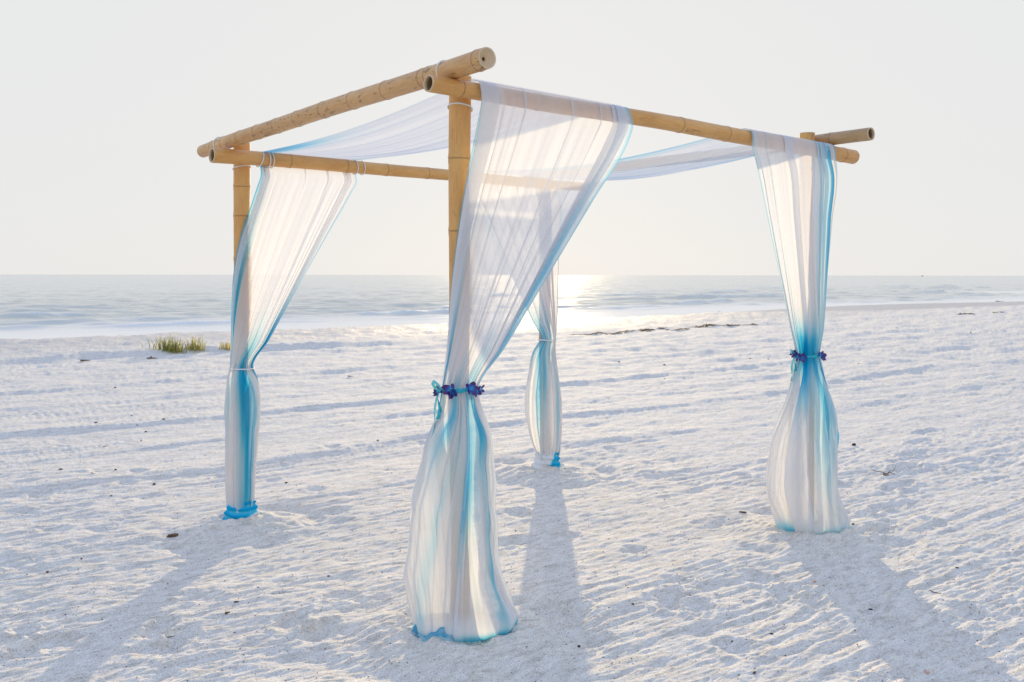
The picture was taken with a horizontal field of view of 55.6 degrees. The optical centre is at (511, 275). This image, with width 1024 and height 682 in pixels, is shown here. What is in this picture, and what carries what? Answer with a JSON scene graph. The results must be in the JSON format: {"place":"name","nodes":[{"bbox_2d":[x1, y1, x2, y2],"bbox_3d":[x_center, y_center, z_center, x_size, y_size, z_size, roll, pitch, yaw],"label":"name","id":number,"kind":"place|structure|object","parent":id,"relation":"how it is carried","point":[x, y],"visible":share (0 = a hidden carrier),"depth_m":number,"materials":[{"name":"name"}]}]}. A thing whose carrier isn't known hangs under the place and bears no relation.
{"place":"outdoors","nodes":[
{"label":"outdoors","id":0,"kind":"place"},
{"bbox_2d":[0,388,1021,681],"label":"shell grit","id":1,"kind":"object","parent":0,"point":[550,582],"visible":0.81,"depth_m":4.94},
{"bbox_2d":[0,392,1022,681],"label":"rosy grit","id":2,"kind":"object","parent":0,"point":[552,590],"visible":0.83,"depth_m":4.92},
{"bbox_2d":[0,301,1023,681],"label":"beach","id":3,"kind":"structure","parent":0,"point":[952,371],"depth_m":6.70,"materials":[{"name":"white sand"}]},
{"bbox_2d":[130,334,194,352],"bbox_3d":[-7.120,1.393,19.824,1.479,0.417,0.731,0,0,0],"label":"grass clump","id":4,"kind":"object","parent":3,"relation":"on","point":[176,348],"visible":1,"depth_m":19.78,"materials":[{"name":"green plant"}]},
{"bbox_2d":[167,533,178,537],"bbox_3d":[-2.109,1.619,6.030,0.073,0.023,0.031,0,0,-26],"label":"bark chip","id":5,"kind":"object","parent":3,"relation":"on","point":[173,535],"visible":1,"depth_m":6.02,"materials":[{"name":"brown wood"}]},
{"bbox_2d":[187,333,206,350],"bbox_3d":[-6.521,1.391,20.082,0.642,0.369,0.624,0,0,-12],"label":"grass clump","id":6,"kind":"object","parent":3,"relation":"on","point":[192,346],"visible":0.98,"depth_m":20.10,"materials":[{"name":"green plant"}]},
{"bbox_2d":[219,341,230,350],"bbox_3d":[-6.009,1.477,20.418,0.437,0.230,0.427,0,0,43],"label":"grass clump","id":7,"kind":"object","parent":3,"relation":"on","point":[226,346],"visible":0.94,"depth_m":20.39,"materials":[{"name":"plant"}]},
{"bbox_2d":[197,47,874,367],"bbox_3d":[0.058,0.492,6.239,3.342,2.914,3.285,0,0,-41],"label":"bamboo arbor","id":8,"kind":"object","parent":3,"relation":"on","point":[451,78],"visible":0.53,"depth_m":5.22,"materials":[{"name":"brown wood"}]},
{"bbox_2d":[222,166,356,519],"bbox_3d":[-1.451,0.424,6.433,0.916,2.362,0.240,0,0,-26],"label":"sheer curtain","id":9,"kind":"object","parent":8,"relation":"hanging from","point":[292,216],"visible":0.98,"depth_m":6.30,"materials":[{"name":"white fabric"}]},
{"bbox_2d":[263,79,620,160],"bbox_3d":[-0.567,-0.804,5.567,0.945,0.153,2.392,0,0,-39],"label":"canopy cloth","id":10,"kind":"object","parent":8,"relation":"on","point":[421,126],"visible":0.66,"depth_m":5.35,"materials":[{"name":"white fabric"}]},
{"bbox_2d":[404,80,632,641],"bbox_3d":[0.098,0.383,4.542,1.201,2.515,0.409,0,0,-22],"label":"sheer curtain","id":11,"kind":"object","parent":8,"relation":"hanging from","point":[541,166],"visible":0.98,"depth_m":4.40,"materials":[{"name":"white fabric"}]},
{"bbox_2d":[431,380,484,434],"bbox_3d":[-0.226,0.603,4.422,0.208,0.258,0.250,0,0,35],"label":"flower garland","id":12,"kind":"object","parent":11,"relation":"attached to","point":[472,388],"visible":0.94,"depth_m":4.36,"materials":[{"name":"blue fabric"}]},
{"bbox_2d":[524,258,561,468],"bbox_3d":[0.006,0.425,7.740,0.989,2.351,0.296,0,0,-38],"label":"sheer curtain","id":13,"kind":"object","parent":8,"relation":"hanging from","point":[543,405],"visible":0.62,"depth_m":7.89,"materials":[{"name":"white fabric"}]},
{"bbox_2d":[606,128,812,180],"bbox_3d":[0.799,-0.758,6.684,0.770,0.177,2.426,0,0,-42],"label":"canopy cloth","id":14,"kind":"object","parent":8,"relation":"on","point":[703,153],"visible":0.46,"depth_m":6.22,"materials":[{"name":"white fabric"}]},
{"bbox_2d":[749,129,849,534],"bbox_3d":[1.661,0.400,5.989,1.006,2.488,0.436,0,0,-35],"label":"sheer curtain","id":15,"kind":"object","parent":8,"relation":"hanging from","point":[798,178],"visible":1,"depth_m":5.99,"materials":[{"name":"white fabric"}]},
{"bbox_2d":[789,349,826,380],"bbox_3d":[1.875,0.568,6.139,0.223,0.202,0.200,0,0,-43],"label":"flower garland","id":16,"kind":"object","parent":15,"relation":"attached to","point":[802,357],"visible":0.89,"depth_m":6.11,"materials":[{"name":"blue fabric"}]},
{"bbox_2d":[570,332,609,334],"bbox_3d":[2.150,1.616,26.862,1.559,0.083,0.277,0,0,-39],"label":"seaweed clump","id":17,"kind":"object","parent":3,"relation":"on","point":[588,334],"visible":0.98,"depth_m":26.77,"materials":[{"name":"plant"}]},
{"bbox_2d":[605,330,634,334],"bbox_3d":[3.021,1.594,27.074,1.100,0.113,0.290,0,0,-39],"label":"seaweed clump","id":18,"kind":"object","parent":3,"relation":"on","point":[620,331],"visible":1,"depth_m":27.04,"materials":[{"name":"plant"}]},
{"bbox_2d":[689,323,716,327],"bbox_3d":[5.962,1.579,30.258,1.506,0.135,0.301,0,0,-43],"label":"seaweed clump","id":19,"kind":"object","parent":3,"relation":"on","point":[706,325],"visible":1,"depth_m":30.30,"materials":[{"name":"plant"}]},
{"bbox_2d":[0,274,1023,338],"bbox_3d":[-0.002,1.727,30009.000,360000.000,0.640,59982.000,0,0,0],"label":"sea","id":20,"kind":"structure","parent":0,"point":[32,306],"depth_m":75.10,"materials":[{"name":"liquid"}]},
{"bbox_2d":[0,0,1023,275],"label":"sky","id":21,"kind":"structure","parent":0,"point":[107,107],"materials":[{"name":"white"}]},
{"bbox_2d":[2,395,1023,681],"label":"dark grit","id":22,"kind":"object","parent":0,"point":[530,517],"visible":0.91,"depth_m":5.01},
{"bbox_2d":[871,465,895,474],"bbox_3d":[3.095,1.605,7.961,0.251,0.057,0.139,0,0,-19],"label":"seaweed sprig","id":23,"kind":"object","parent":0,"point":[885,473],"visible":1,"depth_m":7.92,"materials":[{"name":"plant"}]}
]}

